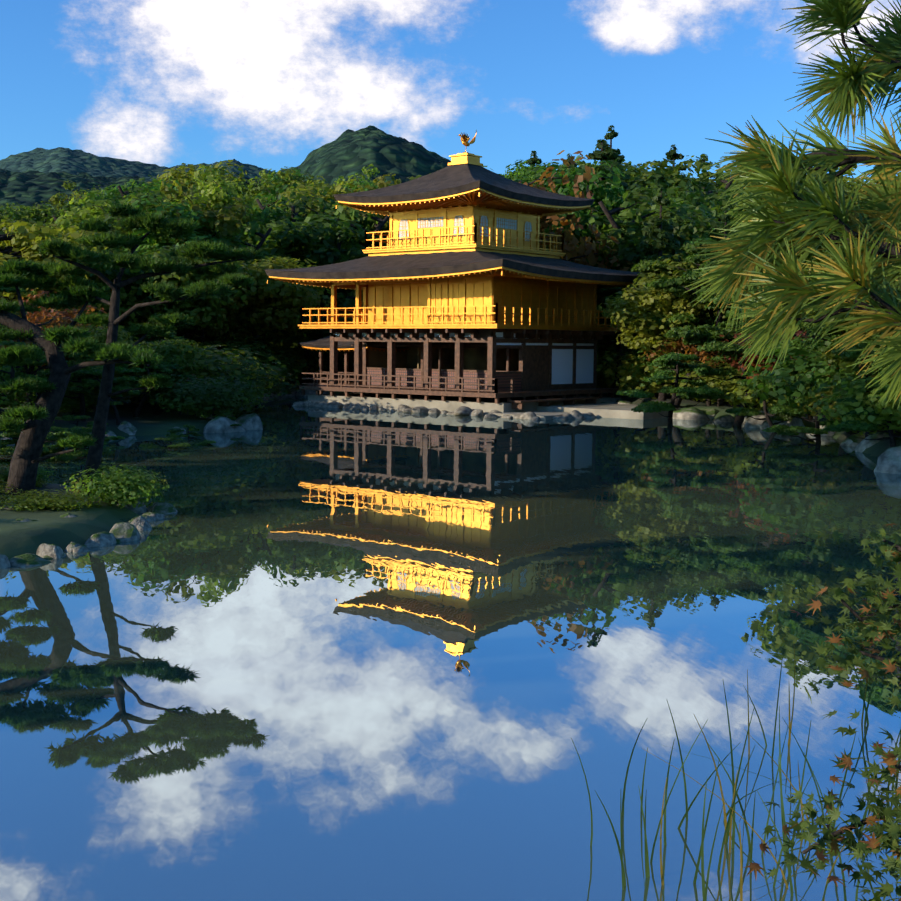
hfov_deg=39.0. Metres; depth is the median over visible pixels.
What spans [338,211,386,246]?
broad tree
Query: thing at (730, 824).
pond reeds
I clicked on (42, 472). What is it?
azalea shrub
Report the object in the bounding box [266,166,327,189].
broad tree
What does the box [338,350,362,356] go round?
red maple tree
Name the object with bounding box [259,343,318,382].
tree
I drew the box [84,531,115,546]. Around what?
garden rock
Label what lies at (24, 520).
garden rock
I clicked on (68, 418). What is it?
pine tree
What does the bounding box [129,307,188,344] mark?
pine tree
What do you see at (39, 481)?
moss shrub
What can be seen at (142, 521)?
garden rock
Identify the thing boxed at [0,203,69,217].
broad tree
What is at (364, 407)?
garden rock
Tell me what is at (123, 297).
broad tree
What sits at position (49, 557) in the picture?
garden rock
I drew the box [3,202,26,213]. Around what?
broad tree
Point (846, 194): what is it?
broad tree
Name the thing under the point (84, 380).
pine tree
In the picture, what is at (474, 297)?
golden pavilion
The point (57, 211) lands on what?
broad tree
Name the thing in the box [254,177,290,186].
broad tree
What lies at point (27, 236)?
broad tree
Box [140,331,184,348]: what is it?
pine tree
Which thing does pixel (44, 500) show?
moss shrub
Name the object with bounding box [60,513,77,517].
garden rock
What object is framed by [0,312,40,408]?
broad tree
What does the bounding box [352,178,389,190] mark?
broad tree
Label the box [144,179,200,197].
broad tree
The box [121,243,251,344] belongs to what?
broad tree
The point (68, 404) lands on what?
azalea shrub
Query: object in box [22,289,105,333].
red maple tree
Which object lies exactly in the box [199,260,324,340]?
broad tree
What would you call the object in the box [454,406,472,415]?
garden rock
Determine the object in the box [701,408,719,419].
garden rock
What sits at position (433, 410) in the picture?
garden rock
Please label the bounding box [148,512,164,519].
garden rock
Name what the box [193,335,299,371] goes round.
azalea shrub
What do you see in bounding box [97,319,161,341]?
red maple tree
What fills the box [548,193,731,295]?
broad tree
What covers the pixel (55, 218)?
broad tree
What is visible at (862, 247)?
pine bough
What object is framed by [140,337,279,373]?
azalea shrub
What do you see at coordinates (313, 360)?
azalea shrub
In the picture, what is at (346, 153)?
mountain
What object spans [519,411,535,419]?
garden rock
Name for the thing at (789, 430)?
pine tree
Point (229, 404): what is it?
azalea shrub
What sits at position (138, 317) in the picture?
pine tree
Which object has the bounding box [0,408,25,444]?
pine tree
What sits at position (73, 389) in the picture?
pine tree
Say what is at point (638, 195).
broad tree
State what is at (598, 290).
pine tree
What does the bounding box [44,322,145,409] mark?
broad tree
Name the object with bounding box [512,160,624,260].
broad tree
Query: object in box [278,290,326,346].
broad tree
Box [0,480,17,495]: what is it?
moss shrub
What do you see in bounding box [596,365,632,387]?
moss shrub
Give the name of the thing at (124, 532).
garden rock
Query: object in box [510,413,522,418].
garden rock
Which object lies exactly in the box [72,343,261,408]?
shrub
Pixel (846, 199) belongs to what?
broad tree
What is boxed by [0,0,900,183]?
sky
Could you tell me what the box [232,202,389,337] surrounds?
broad tree
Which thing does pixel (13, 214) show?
broad tree
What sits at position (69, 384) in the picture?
azalea shrub
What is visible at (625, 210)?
broad tree
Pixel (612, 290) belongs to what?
pine tree
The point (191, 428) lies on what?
pine tree
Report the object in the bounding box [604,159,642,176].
broad tree
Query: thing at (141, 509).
garden rock
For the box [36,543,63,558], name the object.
garden rock
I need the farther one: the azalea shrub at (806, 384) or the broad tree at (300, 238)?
the broad tree at (300, 238)
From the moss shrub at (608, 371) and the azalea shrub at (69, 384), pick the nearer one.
the azalea shrub at (69, 384)
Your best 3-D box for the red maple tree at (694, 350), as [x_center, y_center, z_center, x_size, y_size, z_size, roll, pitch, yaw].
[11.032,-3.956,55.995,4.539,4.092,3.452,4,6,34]
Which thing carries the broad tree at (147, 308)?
on the ground sheet
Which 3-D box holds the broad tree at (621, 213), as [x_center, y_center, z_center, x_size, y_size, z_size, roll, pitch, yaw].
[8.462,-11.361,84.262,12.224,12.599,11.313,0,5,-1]
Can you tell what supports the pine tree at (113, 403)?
on the ground sheet
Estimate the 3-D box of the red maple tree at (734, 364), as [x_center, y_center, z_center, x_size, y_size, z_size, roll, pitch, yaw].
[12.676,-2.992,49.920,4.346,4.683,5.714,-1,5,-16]
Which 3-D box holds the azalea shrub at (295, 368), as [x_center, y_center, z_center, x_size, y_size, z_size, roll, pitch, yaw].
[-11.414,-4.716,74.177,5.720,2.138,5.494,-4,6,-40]
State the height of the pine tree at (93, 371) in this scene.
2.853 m
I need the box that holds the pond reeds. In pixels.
[571,631,900,900]
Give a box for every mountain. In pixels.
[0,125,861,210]
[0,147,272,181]
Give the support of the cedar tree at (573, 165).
on the ground sheet
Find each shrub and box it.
[0,380,36,409]
[0,464,9,478]
[0,465,58,482]
[0,479,7,487]
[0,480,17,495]
[0,489,100,511]
[1,477,50,487]
[16,358,101,399]
[17,390,98,413]
[60,470,166,493]
[63,460,168,509]
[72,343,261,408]
[114,342,286,388]
[138,373,258,415]
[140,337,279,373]
[146,363,303,399]
[151,377,272,418]
[191,340,285,367]
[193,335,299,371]
[219,356,284,389]
[244,353,290,383]
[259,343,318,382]
[268,334,343,374]
[268,365,303,385]
[270,350,317,382]
[270,354,305,379]
[293,351,329,377]
[301,351,343,379]
[314,349,362,373]
[595,349,680,398]
[596,358,630,393]
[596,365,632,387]
[603,372,638,390]
[621,347,740,399]
[621,352,684,398]
[624,339,681,384]
[639,343,740,386]
[665,358,791,404]
[672,376,735,403]
[707,358,779,390]
[711,364,824,419]
[740,336,870,417]
[775,354,856,415]
[781,350,854,407]
[798,372,899,433]
[806,355,897,424]
[812,371,900,435]
[838,363,900,432]
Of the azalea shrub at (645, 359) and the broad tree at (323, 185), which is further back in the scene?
the broad tree at (323, 185)
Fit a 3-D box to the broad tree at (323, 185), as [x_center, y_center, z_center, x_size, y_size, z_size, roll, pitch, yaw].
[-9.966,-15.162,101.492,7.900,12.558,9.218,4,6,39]
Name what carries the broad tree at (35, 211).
on the ground sheet
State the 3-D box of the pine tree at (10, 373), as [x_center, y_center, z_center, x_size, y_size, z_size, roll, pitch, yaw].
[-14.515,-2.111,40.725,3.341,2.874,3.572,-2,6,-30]
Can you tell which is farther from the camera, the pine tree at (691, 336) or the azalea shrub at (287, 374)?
the azalea shrub at (287, 374)
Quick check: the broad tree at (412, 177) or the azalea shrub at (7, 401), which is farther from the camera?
the broad tree at (412, 177)
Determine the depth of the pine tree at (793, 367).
43.49 m
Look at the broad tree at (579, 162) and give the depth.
116.78 m
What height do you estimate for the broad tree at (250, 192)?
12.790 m
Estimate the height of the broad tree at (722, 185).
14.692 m
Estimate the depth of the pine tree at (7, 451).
31.66 m
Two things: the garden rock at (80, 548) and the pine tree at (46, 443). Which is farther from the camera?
the pine tree at (46, 443)
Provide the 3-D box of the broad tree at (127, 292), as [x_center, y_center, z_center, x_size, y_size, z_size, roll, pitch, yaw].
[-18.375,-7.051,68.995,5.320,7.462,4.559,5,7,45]
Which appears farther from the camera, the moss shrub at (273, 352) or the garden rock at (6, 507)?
the moss shrub at (273, 352)
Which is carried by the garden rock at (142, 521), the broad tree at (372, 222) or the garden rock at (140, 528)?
the garden rock at (140, 528)
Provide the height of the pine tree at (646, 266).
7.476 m
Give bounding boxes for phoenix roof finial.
[458,130,476,152]
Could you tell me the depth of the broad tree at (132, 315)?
66.47 m
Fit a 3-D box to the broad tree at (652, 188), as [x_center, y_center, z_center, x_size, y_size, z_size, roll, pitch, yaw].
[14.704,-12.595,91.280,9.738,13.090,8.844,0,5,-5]
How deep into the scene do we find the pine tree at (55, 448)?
33.48 m
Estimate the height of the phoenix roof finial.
1.212 m
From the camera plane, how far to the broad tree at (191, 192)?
109.28 m
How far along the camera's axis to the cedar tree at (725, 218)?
59.53 m
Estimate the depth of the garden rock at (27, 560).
17.87 m
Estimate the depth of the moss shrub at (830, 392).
40.10 m
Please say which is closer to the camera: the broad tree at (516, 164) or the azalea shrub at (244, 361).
the azalea shrub at (244, 361)
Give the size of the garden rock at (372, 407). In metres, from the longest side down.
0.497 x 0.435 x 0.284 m
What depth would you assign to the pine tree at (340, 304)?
77.76 m
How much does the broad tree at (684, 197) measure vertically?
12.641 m
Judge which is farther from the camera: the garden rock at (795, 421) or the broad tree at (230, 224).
the broad tree at (230, 224)
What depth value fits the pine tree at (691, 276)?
55.58 m
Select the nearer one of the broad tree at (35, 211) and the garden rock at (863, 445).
the garden rock at (863, 445)
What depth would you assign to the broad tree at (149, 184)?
131.71 m
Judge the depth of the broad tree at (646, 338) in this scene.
59.32 m
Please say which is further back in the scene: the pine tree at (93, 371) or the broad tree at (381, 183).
the broad tree at (381, 183)
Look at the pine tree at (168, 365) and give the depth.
47.12 m
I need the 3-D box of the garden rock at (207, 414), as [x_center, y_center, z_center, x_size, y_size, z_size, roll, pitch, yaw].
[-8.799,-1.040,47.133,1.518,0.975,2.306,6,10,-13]
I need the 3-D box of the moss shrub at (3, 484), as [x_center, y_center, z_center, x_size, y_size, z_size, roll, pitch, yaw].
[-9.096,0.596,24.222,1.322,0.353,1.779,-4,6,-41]
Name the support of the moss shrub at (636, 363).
on the ground sheet
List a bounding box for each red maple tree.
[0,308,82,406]
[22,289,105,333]
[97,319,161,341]
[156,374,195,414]
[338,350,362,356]
[513,150,638,296]
[644,324,745,405]
[720,328,817,408]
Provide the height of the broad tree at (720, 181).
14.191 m
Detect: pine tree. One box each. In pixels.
[0,286,25,297]
[0,340,47,406]
[0,353,97,404]
[0,407,49,458]
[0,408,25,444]
[0,419,83,460]
[0,436,51,446]
[1,343,102,392]
[9,291,95,330]
[36,358,128,421]
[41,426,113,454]
[45,415,108,441]
[71,365,140,424]
[102,309,191,344]
[104,432,124,444]
[112,363,175,416]
[120,360,207,414]
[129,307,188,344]
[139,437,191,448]
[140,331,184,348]
[165,425,202,437]
[168,310,232,348]
[194,440,215,444]
[214,410,241,426]
[261,286,355,382]
[305,291,361,381]
[314,288,362,376]
[596,286,635,393]
[596,294,634,352]
[596,304,617,341]
[597,288,611,316]
[616,352,724,424]
[631,240,767,339]
[636,260,756,408]
[644,253,736,402]
[654,321,804,426]
[660,306,756,401]
[666,303,755,406]
[669,238,805,340]
[725,258,841,359]
[725,374,805,426]
[762,394,855,441]
[776,331,844,376]
[795,279,897,432]
[806,331,830,336]
[821,383,900,447]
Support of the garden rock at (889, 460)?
on the ground sheet
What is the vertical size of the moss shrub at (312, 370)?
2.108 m
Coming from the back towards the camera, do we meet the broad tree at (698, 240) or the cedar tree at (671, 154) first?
the cedar tree at (671, 154)
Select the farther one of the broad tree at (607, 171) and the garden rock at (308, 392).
the broad tree at (607, 171)
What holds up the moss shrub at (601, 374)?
on the ground sheet
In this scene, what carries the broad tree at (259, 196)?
on the ground sheet
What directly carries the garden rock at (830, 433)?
on the ground sheet
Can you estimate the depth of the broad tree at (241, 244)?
77.98 m
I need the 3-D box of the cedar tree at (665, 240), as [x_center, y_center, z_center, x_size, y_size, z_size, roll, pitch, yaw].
[9.855,-7.498,60.941,4.235,10.070,4.520,-3,6,-34]
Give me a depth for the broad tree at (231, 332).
72.07 m
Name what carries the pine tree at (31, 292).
on the ground sheet
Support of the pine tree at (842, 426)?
on the ground sheet
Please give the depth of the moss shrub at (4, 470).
24.60 m
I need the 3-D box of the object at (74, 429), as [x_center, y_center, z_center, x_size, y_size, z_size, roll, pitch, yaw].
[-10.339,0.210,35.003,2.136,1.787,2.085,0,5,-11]
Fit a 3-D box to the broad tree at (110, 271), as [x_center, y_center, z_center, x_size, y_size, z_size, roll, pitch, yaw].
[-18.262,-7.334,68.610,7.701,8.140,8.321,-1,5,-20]
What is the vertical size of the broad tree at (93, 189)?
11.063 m
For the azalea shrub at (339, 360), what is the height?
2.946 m
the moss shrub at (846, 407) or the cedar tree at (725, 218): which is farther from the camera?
the cedar tree at (725, 218)
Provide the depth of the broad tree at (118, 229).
75.06 m
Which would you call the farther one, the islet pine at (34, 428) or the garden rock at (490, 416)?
the garden rock at (490, 416)
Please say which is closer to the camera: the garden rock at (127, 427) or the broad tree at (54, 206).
the garden rock at (127, 427)
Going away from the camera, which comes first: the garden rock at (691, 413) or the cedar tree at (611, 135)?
the garden rock at (691, 413)
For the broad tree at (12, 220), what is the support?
on the ground sheet
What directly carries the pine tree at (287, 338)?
on the ground sheet
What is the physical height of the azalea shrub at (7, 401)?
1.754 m
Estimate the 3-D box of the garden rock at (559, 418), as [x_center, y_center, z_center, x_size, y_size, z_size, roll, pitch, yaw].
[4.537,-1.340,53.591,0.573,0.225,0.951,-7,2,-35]
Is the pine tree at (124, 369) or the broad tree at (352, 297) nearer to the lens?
the pine tree at (124, 369)
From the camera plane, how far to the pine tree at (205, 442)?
38.70 m
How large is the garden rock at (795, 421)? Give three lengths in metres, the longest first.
1.678 x 1.566 x 0.933 m
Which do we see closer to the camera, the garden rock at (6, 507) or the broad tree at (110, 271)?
the garden rock at (6, 507)
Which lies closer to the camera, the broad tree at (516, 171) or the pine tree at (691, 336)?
the pine tree at (691, 336)
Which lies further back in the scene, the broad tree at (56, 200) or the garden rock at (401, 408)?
the broad tree at (56, 200)
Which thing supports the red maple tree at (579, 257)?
on the ground sheet
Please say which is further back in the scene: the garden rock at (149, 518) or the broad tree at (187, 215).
the broad tree at (187, 215)
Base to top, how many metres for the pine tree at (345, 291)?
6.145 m
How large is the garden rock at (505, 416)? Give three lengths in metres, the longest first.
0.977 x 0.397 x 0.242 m
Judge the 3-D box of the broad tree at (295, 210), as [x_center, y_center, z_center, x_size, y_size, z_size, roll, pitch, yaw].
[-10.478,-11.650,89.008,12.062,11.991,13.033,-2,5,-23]
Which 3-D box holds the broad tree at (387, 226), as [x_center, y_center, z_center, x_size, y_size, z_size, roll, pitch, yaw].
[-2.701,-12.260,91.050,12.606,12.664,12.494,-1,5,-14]
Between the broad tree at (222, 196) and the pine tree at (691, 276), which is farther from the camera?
the broad tree at (222, 196)
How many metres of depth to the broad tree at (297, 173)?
136.20 m
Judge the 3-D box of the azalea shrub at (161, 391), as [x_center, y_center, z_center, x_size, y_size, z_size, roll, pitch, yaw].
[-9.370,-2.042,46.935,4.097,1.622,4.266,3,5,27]
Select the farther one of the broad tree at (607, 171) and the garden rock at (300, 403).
the broad tree at (607, 171)
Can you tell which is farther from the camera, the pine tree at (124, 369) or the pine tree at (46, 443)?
the pine tree at (124, 369)
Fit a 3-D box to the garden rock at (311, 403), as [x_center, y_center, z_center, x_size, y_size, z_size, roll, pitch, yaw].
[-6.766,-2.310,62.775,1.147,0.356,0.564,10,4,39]
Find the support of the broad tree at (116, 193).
on the ground sheet
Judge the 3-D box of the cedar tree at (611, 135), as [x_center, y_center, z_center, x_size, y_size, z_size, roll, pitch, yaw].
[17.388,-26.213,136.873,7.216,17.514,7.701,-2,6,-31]
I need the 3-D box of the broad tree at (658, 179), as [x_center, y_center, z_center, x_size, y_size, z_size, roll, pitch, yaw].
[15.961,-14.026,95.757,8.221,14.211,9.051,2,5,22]
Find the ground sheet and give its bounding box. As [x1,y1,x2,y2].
[0,331,900,558]
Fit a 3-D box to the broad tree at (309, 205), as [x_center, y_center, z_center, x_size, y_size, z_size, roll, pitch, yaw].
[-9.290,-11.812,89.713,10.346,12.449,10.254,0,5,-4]
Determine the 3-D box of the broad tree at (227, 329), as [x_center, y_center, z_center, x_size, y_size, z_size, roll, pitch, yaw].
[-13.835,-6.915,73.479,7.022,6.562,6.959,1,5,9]
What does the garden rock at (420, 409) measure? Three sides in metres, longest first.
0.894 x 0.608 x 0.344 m
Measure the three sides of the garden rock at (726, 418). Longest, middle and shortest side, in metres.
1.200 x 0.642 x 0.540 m
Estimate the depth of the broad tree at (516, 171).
149.37 m
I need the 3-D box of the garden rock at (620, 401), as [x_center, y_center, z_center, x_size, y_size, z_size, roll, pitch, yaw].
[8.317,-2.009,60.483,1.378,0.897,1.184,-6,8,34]
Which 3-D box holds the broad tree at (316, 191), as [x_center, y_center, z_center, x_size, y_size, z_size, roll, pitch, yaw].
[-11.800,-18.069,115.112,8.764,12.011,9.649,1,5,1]
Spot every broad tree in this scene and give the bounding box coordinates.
[0,203,58,223]
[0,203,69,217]
[0,207,18,226]
[0,212,55,234]
[0,212,129,317]
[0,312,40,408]
[2,216,86,299]
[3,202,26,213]
[25,200,63,221]
[27,274,142,335]
[42,276,153,337]
[44,246,172,314]
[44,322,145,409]
[46,189,130,232]
[48,179,98,214]
[52,199,95,227]
[62,189,135,218]
[72,188,204,344]
[77,185,142,212]
[79,185,110,198]
[100,178,172,193]
[101,251,151,324]
[105,176,180,195]
[110,174,171,204]
[120,195,231,337]
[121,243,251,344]
[127,252,198,337]
[133,178,250,333]
[133,336,206,410]
[143,160,260,192]
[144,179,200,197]
[161,190,200,201]
[163,164,266,241]
[175,291,263,340]
[190,172,248,200]
[192,314,251,349]
[194,214,271,315]
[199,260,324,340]
[231,168,275,201]
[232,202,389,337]
[232,254,330,347]
[235,193,283,329]
[241,192,305,202]
[242,178,331,199]
[253,193,375,346]
[253,203,297,345]
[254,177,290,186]
[256,179,386,236]
[261,179,365,213]
[265,168,320,183]
[265,172,315,186]
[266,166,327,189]
[266,216,371,378]
[268,190,388,295]
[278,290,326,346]
[280,183,347,200]
[296,184,332,194]
[318,173,401,210]
[330,290,362,323]
[333,164,379,192]
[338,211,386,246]
[341,178,371,192]
[344,184,395,244]
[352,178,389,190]
[406,166,493,180]
[502,164,539,176]
[505,159,556,177]
[505,160,572,181]
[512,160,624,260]
[529,160,652,339]
[533,183,641,217]
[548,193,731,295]
[557,155,609,172]
[572,170,712,216]
[586,199,732,294]
[589,181,752,394]
[598,285,711,400]
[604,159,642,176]
[617,165,708,202]
[621,154,717,204]
[625,290,685,398]
[630,253,739,401]
[632,181,671,195]
[656,185,735,211]
[669,200,736,209]
[672,162,733,199]
[678,227,723,266]
[700,189,802,226]
[712,161,797,192]
[780,208,900,431]
[820,316,897,437]
[830,164,898,202]
[835,180,862,199]
[845,198,863,210]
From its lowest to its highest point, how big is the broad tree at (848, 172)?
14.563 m
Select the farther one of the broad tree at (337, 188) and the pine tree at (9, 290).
the broad tree at (337, 188)
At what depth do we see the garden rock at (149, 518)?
22.28 m
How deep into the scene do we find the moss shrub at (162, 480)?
24.81 m
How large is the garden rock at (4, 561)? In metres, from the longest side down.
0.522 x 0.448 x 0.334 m
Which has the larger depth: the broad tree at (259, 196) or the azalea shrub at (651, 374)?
the broad tree at (259, 196)
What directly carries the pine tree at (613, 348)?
on the ground sheet
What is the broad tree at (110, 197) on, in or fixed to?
on the ground sheet
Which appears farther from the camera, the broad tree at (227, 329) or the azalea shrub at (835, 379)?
the broad tree at (227, 329)
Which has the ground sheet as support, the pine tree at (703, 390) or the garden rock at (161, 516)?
the pine tree at (703, 390)
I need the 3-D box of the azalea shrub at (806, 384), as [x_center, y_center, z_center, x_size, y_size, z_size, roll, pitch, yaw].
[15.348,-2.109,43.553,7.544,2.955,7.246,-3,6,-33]
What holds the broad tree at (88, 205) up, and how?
on the ground sheet
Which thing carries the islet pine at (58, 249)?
on the ground sheet
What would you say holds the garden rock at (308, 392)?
in the pond water
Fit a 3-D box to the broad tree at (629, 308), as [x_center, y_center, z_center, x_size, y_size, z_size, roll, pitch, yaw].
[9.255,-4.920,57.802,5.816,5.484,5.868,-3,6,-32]
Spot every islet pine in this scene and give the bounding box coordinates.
[0,258,163,496]
[35,201,267,495]
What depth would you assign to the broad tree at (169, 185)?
125.21 m
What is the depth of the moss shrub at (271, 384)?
57.48 m
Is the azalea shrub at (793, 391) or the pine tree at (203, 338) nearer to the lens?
the azalea shrub at (793, 391)
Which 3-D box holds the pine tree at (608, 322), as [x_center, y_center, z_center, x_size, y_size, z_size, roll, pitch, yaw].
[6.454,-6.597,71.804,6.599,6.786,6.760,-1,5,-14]
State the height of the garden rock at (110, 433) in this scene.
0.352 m
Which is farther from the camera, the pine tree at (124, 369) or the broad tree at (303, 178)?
the broad tree at (303, 178)
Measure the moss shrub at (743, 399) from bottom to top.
2.442 m
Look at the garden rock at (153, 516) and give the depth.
22.43 m
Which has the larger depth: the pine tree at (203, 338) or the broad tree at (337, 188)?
the broad tree at (337, 188)
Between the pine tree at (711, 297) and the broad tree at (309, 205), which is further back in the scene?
the broad tree at (309, 205)
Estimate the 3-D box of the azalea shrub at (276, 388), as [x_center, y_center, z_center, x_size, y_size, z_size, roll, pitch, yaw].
[-10.001,-2.687,51.602,7.172,2.019,7.468,4,6,37]
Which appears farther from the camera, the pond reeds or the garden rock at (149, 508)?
the garden rock at (149, 508)
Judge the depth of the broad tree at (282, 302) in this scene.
71.80 m
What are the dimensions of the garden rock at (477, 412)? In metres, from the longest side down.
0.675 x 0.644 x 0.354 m
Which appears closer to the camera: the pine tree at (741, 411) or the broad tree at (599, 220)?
the pine tree at (741, 411)
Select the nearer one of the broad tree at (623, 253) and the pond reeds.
the pond reeds
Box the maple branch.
[743,517,900,900]
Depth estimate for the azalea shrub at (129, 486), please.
22.91 m
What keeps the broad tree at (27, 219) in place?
on the ground sheet
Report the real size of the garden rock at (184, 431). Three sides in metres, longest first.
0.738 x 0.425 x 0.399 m
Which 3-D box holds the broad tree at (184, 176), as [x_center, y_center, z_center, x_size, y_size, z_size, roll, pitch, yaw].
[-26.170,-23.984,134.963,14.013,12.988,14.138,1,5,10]
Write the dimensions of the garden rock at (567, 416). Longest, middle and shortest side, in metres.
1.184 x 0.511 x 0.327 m
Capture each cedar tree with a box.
[526,150,541,168]
[562,153,576,168]
[583,139,629,353]
[598,125,626,169]
[604,153,622,169]
[609,187,680,397]
[659,144,686,177]
[692,154,718,190]
[716,210,733,262]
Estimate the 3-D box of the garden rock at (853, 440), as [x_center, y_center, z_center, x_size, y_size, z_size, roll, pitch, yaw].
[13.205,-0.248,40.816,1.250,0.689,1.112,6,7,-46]
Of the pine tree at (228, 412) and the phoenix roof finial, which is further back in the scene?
the phoenix roof finial
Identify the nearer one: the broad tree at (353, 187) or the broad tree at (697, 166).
the broad tree at (697, 166)
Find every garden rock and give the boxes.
[0,554,10,568]
[3,501,19,509]
[9,553,51,566]
[16,518,37,521]
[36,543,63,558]
[42,553,65,558]
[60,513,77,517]
[65,542,79,551]
[73,545,88,552]
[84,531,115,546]
[105,430,116,436]
[110,522,139,542]
[117,421,136,434]
[120,499,147,513]
[128,515,153,521]
[130,515,151,529]
[136,525,151,530]
[142,512,158,520]
[147,502,157,511]
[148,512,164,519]
[150,502,177,513]
[172,426,185,432]
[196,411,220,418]
[203,416,245,432]
[235,413,262,429]
[292,401,304,405]
[296,390,315,395]
[304,400,319,406]
[320,401,342,407]
[347,404,359,408]
[360,405,368,409]
[368,405,378,409]
[397,404,409,411]
[411,406,428,412]
[428,408,440,412]
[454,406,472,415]
[469,409,483,415]
[484,414,498,417]
[500,414,511,417]
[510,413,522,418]
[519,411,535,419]
[552,416,565,419]
[563,413,571,418]
[569,410,584,418]
[583,412,595,417]
[616,399,631,403]
[673,407,709,419]
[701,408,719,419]
[714,414,733,421]
[744,408,771,427]
[760,415,804,429]
[806,425,835,435]
[840,432,864,446]
[855,433,884,451]
[874,446,900,473]
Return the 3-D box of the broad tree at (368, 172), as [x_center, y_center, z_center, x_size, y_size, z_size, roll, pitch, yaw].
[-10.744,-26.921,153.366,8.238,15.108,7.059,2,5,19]
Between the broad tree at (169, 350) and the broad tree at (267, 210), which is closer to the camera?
the broad tree at (169, 350)
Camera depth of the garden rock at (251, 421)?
45.62 m
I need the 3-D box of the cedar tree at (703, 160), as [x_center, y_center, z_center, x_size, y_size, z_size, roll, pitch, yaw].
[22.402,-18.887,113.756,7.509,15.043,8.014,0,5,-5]
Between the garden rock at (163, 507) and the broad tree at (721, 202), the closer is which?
the garden rock at (163, 507)
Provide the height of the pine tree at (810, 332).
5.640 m
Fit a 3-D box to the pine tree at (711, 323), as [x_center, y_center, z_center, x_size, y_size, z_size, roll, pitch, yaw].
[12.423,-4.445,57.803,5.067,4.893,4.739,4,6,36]
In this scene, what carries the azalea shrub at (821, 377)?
on the ground sheet
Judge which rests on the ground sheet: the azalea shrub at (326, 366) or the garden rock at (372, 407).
the azalea shrub at (326, 366)
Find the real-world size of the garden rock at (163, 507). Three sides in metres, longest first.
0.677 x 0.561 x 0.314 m
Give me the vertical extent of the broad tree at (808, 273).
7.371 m
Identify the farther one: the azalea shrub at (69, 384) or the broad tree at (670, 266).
the broad tree at (670, 266)
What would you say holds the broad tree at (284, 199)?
on the ground sheet
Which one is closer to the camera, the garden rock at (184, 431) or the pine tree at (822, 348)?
the pine tree at (822, 348)
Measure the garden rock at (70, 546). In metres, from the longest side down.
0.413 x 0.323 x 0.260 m
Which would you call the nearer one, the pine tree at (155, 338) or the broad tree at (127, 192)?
the pine tree at (155, 338)
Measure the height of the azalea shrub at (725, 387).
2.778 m
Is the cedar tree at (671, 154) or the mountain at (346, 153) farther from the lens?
the mountain at (346, 153)
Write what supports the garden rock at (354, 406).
in the pond water
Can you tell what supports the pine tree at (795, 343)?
on the ground sheet
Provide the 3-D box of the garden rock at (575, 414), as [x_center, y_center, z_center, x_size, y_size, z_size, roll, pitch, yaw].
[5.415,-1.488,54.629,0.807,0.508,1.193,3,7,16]
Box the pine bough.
[684,0,900,416]
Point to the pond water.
(302, 653)
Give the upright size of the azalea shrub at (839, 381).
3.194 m
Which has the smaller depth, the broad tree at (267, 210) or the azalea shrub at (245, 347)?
the azalea shrub at (245, 347)
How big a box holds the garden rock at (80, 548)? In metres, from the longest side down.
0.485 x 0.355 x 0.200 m
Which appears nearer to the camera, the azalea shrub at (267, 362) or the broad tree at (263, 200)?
the azalea shrub at (267, 362)
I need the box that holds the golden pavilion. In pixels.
[264,153,680,419]
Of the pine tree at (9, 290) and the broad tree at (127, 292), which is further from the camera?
the broad tree at (127, 292)
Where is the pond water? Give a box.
[0,395,900,900]
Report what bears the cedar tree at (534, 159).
on the ground sheet
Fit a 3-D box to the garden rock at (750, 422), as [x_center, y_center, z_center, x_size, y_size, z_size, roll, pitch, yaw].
[12.424,-1.128,49.466,1.883,1.105,1.502,7,10,15]
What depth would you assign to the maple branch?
2.58 m
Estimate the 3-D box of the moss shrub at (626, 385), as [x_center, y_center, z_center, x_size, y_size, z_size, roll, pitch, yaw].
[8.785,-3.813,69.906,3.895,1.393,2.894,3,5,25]
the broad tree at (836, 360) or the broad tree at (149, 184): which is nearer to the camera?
the broad tree at (836, 360)
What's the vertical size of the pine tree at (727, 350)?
5.144 m
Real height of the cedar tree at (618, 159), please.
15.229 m
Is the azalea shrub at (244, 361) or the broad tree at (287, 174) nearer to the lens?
the azalea shrub at (244, 361)
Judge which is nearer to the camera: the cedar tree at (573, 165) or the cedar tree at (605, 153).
the cedar tree at (605, 153)
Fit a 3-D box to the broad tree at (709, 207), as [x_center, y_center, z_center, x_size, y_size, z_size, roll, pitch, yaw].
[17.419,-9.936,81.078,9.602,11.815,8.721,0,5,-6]
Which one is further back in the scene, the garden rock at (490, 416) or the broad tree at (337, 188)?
the broad tree at (337, 188)
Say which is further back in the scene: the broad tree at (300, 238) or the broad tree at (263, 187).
the broad tree at (263, 187)
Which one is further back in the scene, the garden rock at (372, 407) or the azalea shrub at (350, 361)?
the azalea shrub at (350, 361)
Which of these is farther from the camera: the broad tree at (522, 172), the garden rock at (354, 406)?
the broad tree at (522, 172)

